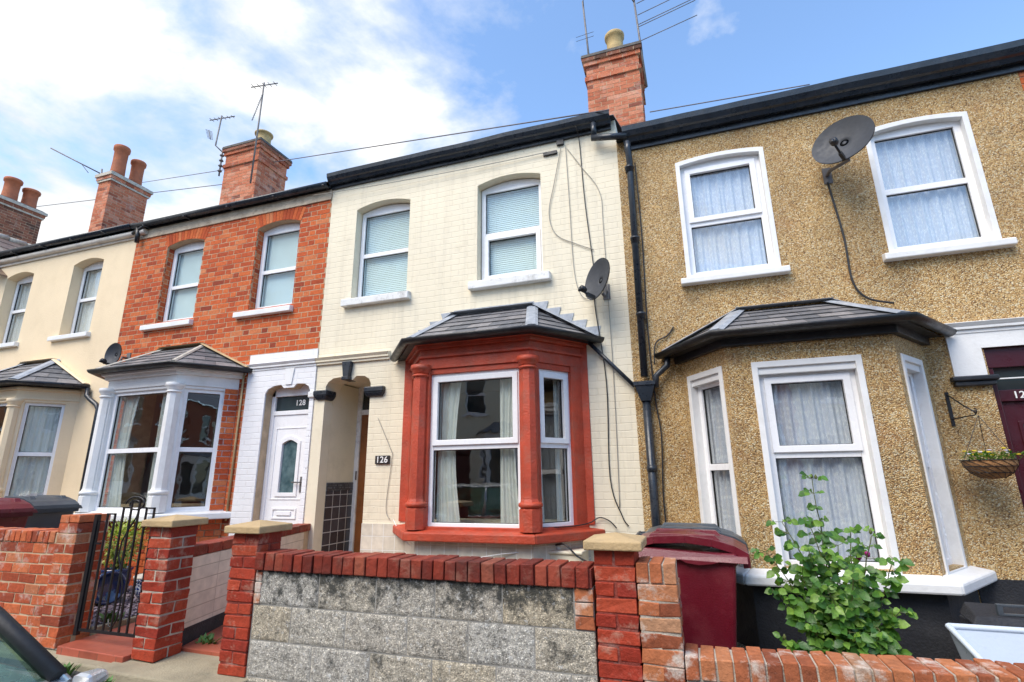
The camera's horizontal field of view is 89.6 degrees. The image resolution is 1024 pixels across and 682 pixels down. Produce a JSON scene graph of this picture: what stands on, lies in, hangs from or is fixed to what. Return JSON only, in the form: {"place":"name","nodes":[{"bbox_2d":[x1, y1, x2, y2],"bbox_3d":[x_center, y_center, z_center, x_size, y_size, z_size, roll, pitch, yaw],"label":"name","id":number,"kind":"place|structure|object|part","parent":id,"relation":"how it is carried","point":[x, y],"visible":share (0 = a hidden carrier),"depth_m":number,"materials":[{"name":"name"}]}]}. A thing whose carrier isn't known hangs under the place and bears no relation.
{"place":"outdoors","nodes":[
{"label":"outdoors","id":0,"kind":"place"},
{"bbox_2d":[0,657,104,681],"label":"pavement","id":1,"kind":"structure","parent":0,"point":[19,663],"depth_m":3.97,"materials":[{"name":"grey concrete"}]},
{"bbox_2d":[63,662,81,675],"bbox_3d":[-3.227,2.365,3.704,0.229,0.096,0.170,-6,-16,18],"label":"weed","id":2,"kind":"object","parent":1,"relation":"on","point":[68,666],"visible":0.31,"depth_m":3.72,"materials":[{"name":"green plant"}]},
{"bbox_2d":[103,675,115,681],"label":"weed","id":3,"kind":"object","parent":1,"relation":"on","point":[109,679],"visible":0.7,"depth_m":3.58,"materials":[{"name":"green plant"}]},
{"bbox_2d":[0,606,108,681],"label":"parked car","id":4,"kind":"object","parent":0,"point":[34,654],"visible":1,"depth_m":1.85,"materials":[{"name":"silver metal"}]},
{"bbox_3d":[-2.866,1.054,2.236,2.657,0.566,0.237,-5,-16,16],"label":"window frame","id":5,"kind":"part","parent":4,"relation":"part of","materials":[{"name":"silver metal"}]},
{"bbox_2d":[56,622,134,662],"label":"garden path","id":6,"kind":"structure","parent":0,"point":[106,648],"depth_m":4.02,"materials":[{"name":"red tile"}]},
{"bbox_2d":[181,523,310,645],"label":"dividing wall","id":7,"kind":"structure","parent":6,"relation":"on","point":[207,596],"depth_m":4.47,"materials":[{"name":"white brick"}]},
{"bbox_2d":[37,184,221,206],"bbox_3d":[-12.215,-4.090,14.970,12.402,1.345,0.018,-6,-16,18],"label":"overhead wire","id":8,"kind":"object","parent":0,"point":[154,192],"visible":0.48,"depth_m":13.99,"materials":[{"name":"black metal"}]},
{"bbox_2d":[131,514,208,662],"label":"gate pier","id":9,"kind":"structure","parent":0,"point":[159,627],"depth_m":3.99,"materials":[{"name":"red brick"}]},
{"bbox_2d":[73,496,155,637],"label":"metal gate","id":10,"kind":"structure","parent":9,"relation":"attached to","point":[77,629],"depth_m":4.22,"materials":[{"name":"black metal"}]},
{"bbox_2d":[181,625,223,655],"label":"garden path","id":11,"kind":"structure","parent":0,"point":[212,649],"depth_m":4.05,"materials":[{"name":"red tile"}]},
{"bbox_2d":[195,633,222,644],"bbox_3d":[-2.428,2.396,4.138,0.222,0.092,0.118,-6,-16,18],"label":"weed","id":12,"kind":"object","parent":11,"relation":"on","point":[208,639],"visible":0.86,"depth_m":4.15,"materials":[{"name":"green plant"}]},
{"bbox_2d":[0,602,745,681],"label":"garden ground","id":13,"kind":"structure","parent":0,"point":[739,645],"depth_m":4.26,"materials":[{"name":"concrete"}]},
{"bbox_2d":[0,498,37,527],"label":"wheelie bin","id":14,"kind":"object","parent":13,"relation":"on","point":[16,512],"visible":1,"depth_m":5.63,"materials":[{"name":"red plastic"}]},
{"bbox_2d":[1,495,81,527],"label":"wheelie bin","id":15,"kind":"object","parent":13,"relation":"on","point":[52,509],"visible":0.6,"depth_m":6.17,"materials":[{"name":"grey plastic"}]},
{"bbox_2d":[0,641,108,671],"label":"threshold slab","id":16,"kind":"structure","parent":13,"relation":"on","point":[6,651],"depth_m":3.93,"materials":[{"name":"concrete"}]},
{"bbox_2d":[0,513,110,648],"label":"garden wall","id":17,"kind":"structure","parent":13,"relation":"on","point":[41,573],"depth_m":4.38,"materials":[{"name":"brick"}]},
{"bbox_2d":[90,616,135,635],"bbox_3d":[-3.212,2.761,5.318,0.074,0.177,2.105,-6,-16,18],"label":"path edging","id":18,"kind":"object","parent":13,"relation":"on","point":[124,621],"visible":0.12,"depth_m":4.51,"materials":[{"name":"stone"}]},
{"bbox_2d":[90,585,138,627],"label":"slate chippings","id":19,"kind":"object","parent":13,"relation":"on","point":[127,603],"visible":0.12,"depth_m":5.11,"materials":[{"name":"gravel"}]},
{"bbox_2d":[95,571,125,604],"bbox_3d":[-4.239,2.541,5.342,0.335,0.316,0.313,-10,-18,32],"label":"plant pot","id":20,"kind":"object","parent":19,"relation":"on","point":[113,588],"visible":0.38,"depth_m":5.30,"materials":[{"name":"blue ceramic"}]},
{"bbox_2d":[99,611,124,622],"bbox_3d":[-3.560,2.444,4.578,0.367,0.109,0.167,-6,-16,18],"label":"weed","id":21,"kind":"object","parent":19,"relation":"on","point":[109,616],"visible":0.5,"depth_m":4.56,"materials":[{"name":"green plant"}]},
{"bbox_2d":[100,517,148,587],"bbox_3d":[-4.497,2.446,5.907,0.544,0.848,0.571,-6,-16,18],"label":"potted shrub","id":22,"kind":"object","parent":19,"relation":"on","point":[127,552],"visible":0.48,"depth_m":5.90,"materials":[{"name":"green plant"}]},
{"bbox_2d":[133,573,142,598],"bbox_3d":[-3.899,2.656,5.587,0.361,0.245,0.364,-6,-16,18],"label":"plant pot","id":23,"kind":"object","parent":19,"relation":"on","point":[138,585],"visible":0.12,"depth_m":5.45,"materials":[{"name":"ceramic"}]},
{"bbox_2d":[101,651,248,681],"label":"threshold slab","id":24,"kind":"structure","parent":13,"relation":"on","point":[182,666],"depth_m":3.68,"materials":[{"name":"concrete"}]},
{"bbox_2d":[217,520,292,676],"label":"gate pier","id":25,"kind":"structure","parent":24,"relation":"on","point":[251,539],"depth_m":3.70,"materials":[{"name":"red brick"}]},
{"bbox_2d":[246,549,600,681],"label":"garden wall","id":26,"kind":"structure","parent":13,"relation":"on","point":[335,616],"depth_m":3.24,"materials":[{"name":"concrete"}]},
{"bbox_2d":[635,522,748,552],"bbox_3d":[1.473,2.044,4.186,0.860,1.050,0.601,-6,-16,18],"label":"wheelie bin","id":27,"kind":"object","parent":13,"relation":"on","point":[712,526],"visible":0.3,"depth_m":4.27,"materials":[{"name":"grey plastic"}]},
{"bbox_2d":[639,528,750,649],"bbox_3d":[1.245,1.893,3.628,0.860,1.050,0.601,-6,-16,21],"label":"wheelie bin","id":28,"kind":"object","parent":13,"relation":"on","point":[708,561],"visible":0.5,"depth_m":3.41,"materials":[{"name":"red plastic"}]},
{"bbox_2d":[616,39,1023,660],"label":"terraced house","id":29,"kind":"structure","parent":13,"relation":"on","point":[786,353],"depth_m":4.91,"materials":[{"name":"paint"}]},
{"bbox_2d":[634,163,665,521],"bbox_3d":[1.499,0.013,5.557,0.064,4.400,0.028,-6,-16,18],"label":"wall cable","id":30,"kind":"object","parent":29,"relation":"attached to","point":[649,346],"depth_m":5.56,"materials":[{"name":"black plastic"}]},
{"bbox_2d":[654,326,673,364],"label":"wall cable","id":31,"kind":"object","parent":29,"relation":"attached to","point":[660,339],"depth_m":5.52,"materials":[{"name":"black rubber"}]},
{"bbox_2d":[698,381,736,533],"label":"window","id":32,"kind":"structure","parent":29,"relation":"in","point":[712,422],"depth_m":4.97,"materials":[{"name":"white plastic"}]},
{"bbox_2d":[680,155,774,274],"bbox_3d":[2.373,-1.401,5.764,0.840,1.420,0.129,-6,-16,18],"label":"window","id":33,"kind":"structure","parent":29,"relation":"in","point":[726,219],"depth_m":5.77,"materials":[{"name":"white plastic"}]},
{"bbox_2d":[650,84,809,111],"bbox_3d":[3.367,-3.809,8.114,2.321,0.156,0.018,-6,-16,18],"label":"overhead wire","id":34,"kind":"object","parent":29,"relation":"attached to","point":[731,97],"visible":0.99,"depth_m":8.08,"materials":[{"name":"black metal"}]},
{"bbox_2d":[759,370,889,568],"bbox_3d":[2.606,1.057,4.394,0.760,1.620,0.130,-6,-16,18],"label":"window","id":35,"kind":"structure","parent":29,"relation":"in","point":[814,424],"depth_m":4.41,"materials":[{"name":"white plastic"}]},
{"bbox_2d":[812,115,874,184],"bbox_3d":[3.236,-1.963,5.174,0.446,0.524,0.591,-1,-15,1],"label":"satellite dish","id":36,"kind":"object","parent":29,"relation":"attached to","point":[845,139],"visible":1,"depth_m":5.13,"materials":[{"name":"black paint"}]},
{"bbox_2d":[826,182,893,303],"bbox_3d":[3.443,-0.996,5.124,0.362,1.382,0.053,-6,-16,20],"label":"wall cable","id":37,"kind":"object","parent":29,"relation":"attached to","point":[846,251],"depth_m":5.14,"materials":[{"name":"black rubber"}]},
{"bbox_2d":[907,372,952,564],"bbox_3d":[3.426,1.036,4.351,0.070,1.620,0.402,-20,-24,51],"label":"window","id":38,"kind":"structure","parent":29,"relation":"in","point":[928,461],"depth_m":4.40,"materials":[{"name":"white plastic"}]},
{"bbox_2d":[870,121,990,249],"bbox_3d":[4.137,-1.552,5.194,0.800,1.380,0.111,-6,-16,18],"label":"window","id":39,"kind":"structure","parent":29,"relation":"in","point":[930,193],"depth_m":5.19,"materials":[{"name":"white plastic"}]},
{"bbox_2d":[944,392,976,425],"bbox_3d":[3.869,0.568,4.437,0.027,0.300,0.312,-2,-15,7],"label":"wall bracket","id":40,"kind":"object","parent":29,"relation":"attached to","point":[949,407],"depth_m":4.55,"materials":[{"name":"black metal"}]},
{"bbox_2d":[959,415,1023,478],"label":"hanging basket","id":41,"kind":"object","parent":40,"relation":"hanging from","point":[992,468],"visible":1,"depth_m":4.08,"materials":[{"name":"brown wicker"}]},
{"bbox_2d":[1001,401,1023,488],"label":"door","id":42,"kind":"structure","parent":29,"relation":"in","point":[1013,411],"depth_m":4.46,"materials":[{"name":"red wood"}]},
{"bbox_2d":[636,556,1023,681],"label":"garden wall","id":43,"kind":"structure","parent":13,"relation":"on","point":[669,654],"depth_m":2.67,"materials":[{"name":"orange brick"}]},
{"bbox_2d":[750,471,917,656],"bbox_3d":[2.095,1.658,3.353,0.757,1.583,0.722,7,-17,-28],"label":"shrub","id":44,"kind":"object","parent":13,"relation":"on","point":[861,629],"visible":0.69,"depth_m":3.28,"materials":[{"name":"green plant"}]},
{"bbox_2d":[945,623,1023,663],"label":"plastic tub","id":45,"kind":"object","parent":13,"relation":"on","point":[996,643],"visible":0.78,"depth_m":3.23,"materials":[{"name":"white plastic"}]},
{"bbox_2d":[959,602,1023,627],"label":"storage box","id":46,"kind":"object","parent":13,"relation":"on","point":[1007,615],"visible":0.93,"depth_m":3.37,"materials":[{"name":"grey plastic"}]},
{"bbox_2d":[1018,71,1023,90],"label":"terraced house","id":47,"kind":"structure","parent":13,"relation":"on","point":[1021,75],"depth_m":5.04,"materials":[{"name":"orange brick"}]},
{"bbox_2d":[0,0,1023,242],"label":"sky","id":48,"kind":"structure","parent":0,"point":[80,79],"materials":[{"name":"blue"}]},
{"bbox_3d":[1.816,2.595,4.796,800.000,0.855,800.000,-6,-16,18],"label":"ground","id":49,"kind":"structure","parent":0,"visible":0},
{"bbox_2d":[0,176,47,276],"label":"terraced house","id":50,"kind":"structure","parent":49,"relation":"on","point":[20,223],"depth_m":14.23,"materials":[{"name":"red brick"}]},
{"bbox_2d":[0,144,153,512],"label":"terraced house","id":51,"kind":"structure","parent":49,"relation":"on","point":[62,303],"depth_m":8.79,"materials":[{"name":"paint"}]},
{"bbox_2d":[2,275,33,342],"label":"window","id":52,"kind":"structure","parent":51,"relation":"in","point":[23,287],"depth_m":9.79,"materials":[{"name":"white plastic"}]},
{"bbox_2d":[4,402,65,496],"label":"window","id":53,"kind":"structure","parent":51,"relation":"in","point":[38,435],"depth_m":7.98,"materials":[{"name":"white plastic"}]},
{"bbox_2d":[50,148,102,173],"bbox_3d":[-10.734,-4.391,12.713,1.446,0.867,0.060,-1,-15,1],"label":"tv aerial","id":54,"kind":"object","parent":51,"relation":"attached to","point":[83,165],"visible":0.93,"depth_m":12.68,"materials":[{"name":"metal"}]},
{"bbox_2d":[70,261,103,333],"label":"window","id":55,"kind":"structure","parent":51,"relation":"in","point":[89,286],"depth_m":9.22,"materials":[{"name":"white plastic"}]},
{"bbox_2d":[73,129,332,587],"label":"terraced house","id":56,"kind":"structure","parent":49,"relation":"on","point":[206,404],"depth_m":7.45,"materials":[{"name":"red brick"}]},
{"bbox_2d":[99,343,130,365],"bbox_3d":[-6.119,0.220,7.954,0.276,0.360,0.463,4,-16,-16],"label":"satellite dish","id":57,"kind":"object","parent":56,"relation":"attached to","point":[113,352],"visible":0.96,"depth_m":7.93,"materials":[{"name":"black paint"}]},
{"bbox_2d":[94,389,166,511],"bbox_3d":[-5.053,1.468,6.975,1.100,1.600,0.132,-6,-16,18],"label":"window","id":58,"kind":"structure","parent":56,"relation":"in","point":[113,503],"depth_m":7.06,"materials":[{"name":"white plastic"}]},
{"bbox_2d":[163,242,204,321],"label":"window","id":59,"kind":"structure","parent":56,"relation":"in","point":[184,279],"depth_m":8.44,"materials":[{"name":"white plastic"}]},
{"bbox_2d":[166,389,223,510],"bbox_3d":[-4.238,1.446,6.926,0.490,1.600,0.070,9,-18,-33],"label":"window","id":60,"kind":"structure","parent":56,"relation":"in","point":[212,450],"depth_m":6.89,"materials":[{"name":"white plastic"}]},
{"bbox_2d":[205,115,234,175],"bbox_3d":[-6.606,-4.405,11.458,0.747,1.551,0.376,-6,-16,18],"label":"tv aerial","id":61,"kind":"object","parent":56,"relation":"attached to","point":[220,160],"visible":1,"depth_m":11.54,"materials":[{"name":"metal"}]},
{"bbox_2d":[250,82,277,182],"bbox_3d":[-5.459,-4.542,11.087,0.418,2.403,0.588,14,-21,-43],"label":"tv aerial","id":62,"kind":"object","parent":56,"relation":"attached to","point":[263,85],"visible":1,"depth_m":11.18,"materials":[{"name":"metal"}]},
{"bbox_2d":[255,223,299,308],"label":"window","id":63,"kind":"structure","parent":56,"relation":"in","point":[280,243],"depth_m":7.86,"materials":[{"name":"white plastic"}]},
{"bbox_2d":[264,414,307,523],"bbox_3d":[-2.979,1.959,6.789,0.630,1.970,0.109,-6,-16,18],"label":"door","id":64,"kind":"structure","parent":56,"relation":"in","point":[283,495],"depth_m":6.88,"materials":[{"name":"white plastic"}]},
{"bbox_2d":[304,28,645,560],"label":"terraced house","id":65,"kind":"structure","parent":49,"relation":"on","point":[461,356],"depth_m":6.38,"materials":[{"name":"beige paint"}]},
{"bbox_2d":[353,415,368,552],"bbox_3d":[-1.887,2.029,7.058,0.580,2.050,0.090,-6,-16,18],"label":"door","id":66,"kind":"structure","parent":65,"relation":"in","point":[365,418],"depth_m":7.15,"materials":[{"name":"brown wood"}]},
{"bbox_2d":[142,109,608,182],"bbox_3d":[-7.602,-4.443,13.432,21.847,7.155,0.018,-12,-18,35],"label":"overhead wire","id":67,"kind":"object","parent":65,"relation":"attached to","point":[425,138],"visible":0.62,"depth_m":8.03,"materials":[{"name":"black metal"}]},
{"bbox_2d":[357,204,409,296],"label":"window","id":68,"kind":"structure","parent":65,"relation":"in","point":[387,211],"depth_m":7.29,"materials":[{"name":"white plastic"}]},
{"bbox_2d":[378,419,392,517],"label":"wall cable","id":69,"kind":"object","parent":65,"relation":"attached to","point":[390,467],"depth_m":6.22,"materials":[{"name":"white plastic"}]},
{"bbox_2d":[315,152,546,194],"bbox_3d":[-1.236,-2.271,7.073,3.521,0.076,0.010,-5,-16,17],"label":"service cable","id":70,"kind":"object","parent":65,"relation":"attached to","point":[434,174],"visible":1,"depth_m":7.00,"materials":[{"name":"black rubber"}]},
{"bbox_2d":[393,519,518,556],"bbox_3d":[-0.665,2.063,5.332,1.910,0.338,0.338,-10,-17,31],"label":"wall cable","id":71,"kind":"object","parent":65,"relation":"attached to","point":[484,556],"depth_m":4.94,"materials":[{"name":"white paint"}]},
{"bbox_2d":[428,368,520,527],"bbox_3d":[-0.376,1.119,5.435,1.050,1.610,0.148,-6,-16,18],"label":"window","id":72,"kind":"structure","parent":65,"relation":"in","point":[446,388],"depth_m":5.46,"materials":[{"name":"white plastic"}]},
{"bbox_2d":[482,179,542,279],"bbox_3d":[0.011,-1.431,6.661,0.840,1.410,0.098,-6,-16,18],"label":"window","id":73,"kind":"structure","parent":65,"relation":"in","point":[514,186],"depth_m":6.69,"materials":[{"name":"white plastic"}]},
{"bbox_2d":[543,150,556,156],"bbox_3d":[0.484,-2.383,6.552,0.180,0.045,0.030,-6,-16,18],"label":"junction box","id":74,"kind":"object","parent":65,"relation":"attached to","point":[553,152],"visible":1,"depth_m":6.54,"materials":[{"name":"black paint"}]},
{"bbox_2d":[539,369,573,526],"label":"window","id":75,"kind":"structure","parent":65,"relation":"in","point":[556,443],"depth_m":5.43,"materials":[{"name":"white plastic"}]},
{"bbox_2d":[556,138,563,145],"bbox_3d":[0.610,-2.520,6.541,0.090,0.080,0.035,-6,-16,18],"label":"junction box","id":76,"kind":"object","parent":65,"relation":"attached to","point":[559,142],"visible":1,"depth_m":6.53,"materials":[{"name":"black paint"}]},
{"bbox_2d":[548,547,588,561],"bbox_3d":[0.460,2.347,5.086,0.580,0.570,0.420,-6,-16,18],"label":"meter box","id":77,"kind":"object","parent":65,"relation":"attached to","point":[568,554],"visible":0.23,"depth_m":4.95,"materials":[{"name":"white plastic"}]},
{"bbox_2d":[555,543,585,560],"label":"loose cable","id":78,"kind":"object","parent":77,"relation":"hanging from","point":[572,551],"visible":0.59,"depth_m":4.89,"materials":[{"name":"black plastic"}]},
{"bbox_2d":[549,148,593,249],"bbox_3d":[0.698,-1.743,6.307,0.526,1.445,0.016,-6,-16,18],"label":"wall cable","id":79,"kind":"object","parent":65,"relation":"attached to","point":[549,207],"depth_m":6.35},
{"bbox_2d":[565,145,587,298],"bbox_3d":[0.806,-1.477,6.203,0.264,2.074,0.010,-6,-16,19],"label":"wall cable","id":80,"kind":"object","parent":65,"relation":"attached to","point":[570,223],"depth_m":6.22,"materials":[{"name":"grey rubber"}]},
{"bbox_2d":[543,517,616,528],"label":"wall cable","id":81,"kind":"object","parent":65,"relation":"attached to","point":[583,524],"depth_m":5.21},
{"bbox_2d":[576,0,592,53],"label":"tv aerial","id":82,"kind":"object","parent":65,"relation":"attached to","point":[587,37],"visible":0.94,"depth_m":9.34,"materials":[{"name":"metal"}]},
{"bbox_2d":[567,149,619,506],"bbox_3d":[0.907,-0.362,5.877,0.407,4.302,0.008,-6,-16,18],"label":"wall cable","id":83,"kind":"object","parent":65,"relation":"attached to","point":[610,333],"depth_m":5.71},
{"bbox_2d":[578,258,610,299],"bbox_3d":[0.936,-0.668,5.691,0.345,0.491,0.494,-6,-16,18],"label":"satellite dish","id":84,"kind":"object","parent":65,"relation":"attached to","point":[594,287],"visible":1,"depth_m":5.69,"materials":[{"name":"black paint"}]},
{"bbox_2d":[575,126,628,526],"bbox_3d":[0.974,-0.373,5.837,0.350,4.669,0.141,1,-15,-5],"label":"wall cable","id":85,"kind":"object","parent":65,"relation":"attached to","point":[600,343],"depth_m":5.68,"materials":[{"name":"grey rubber"}]},
{"bbox_2d":[632,0,696,86],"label":"tv aerial","id":86,"kind":"object","parent":65,"relation":"attached to","point":[641,51],"visible":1,"depth_m":8.72,"materials":[{"name":"metal"}]},
{"bbox_2d":[583,532,646,681],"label":"gate pier","id":87,"kind":"structure","parent":49,"relation":"on","point":[616,556],"depth_m":2.89,"materials":[{"name":"red brick"}]}
]}

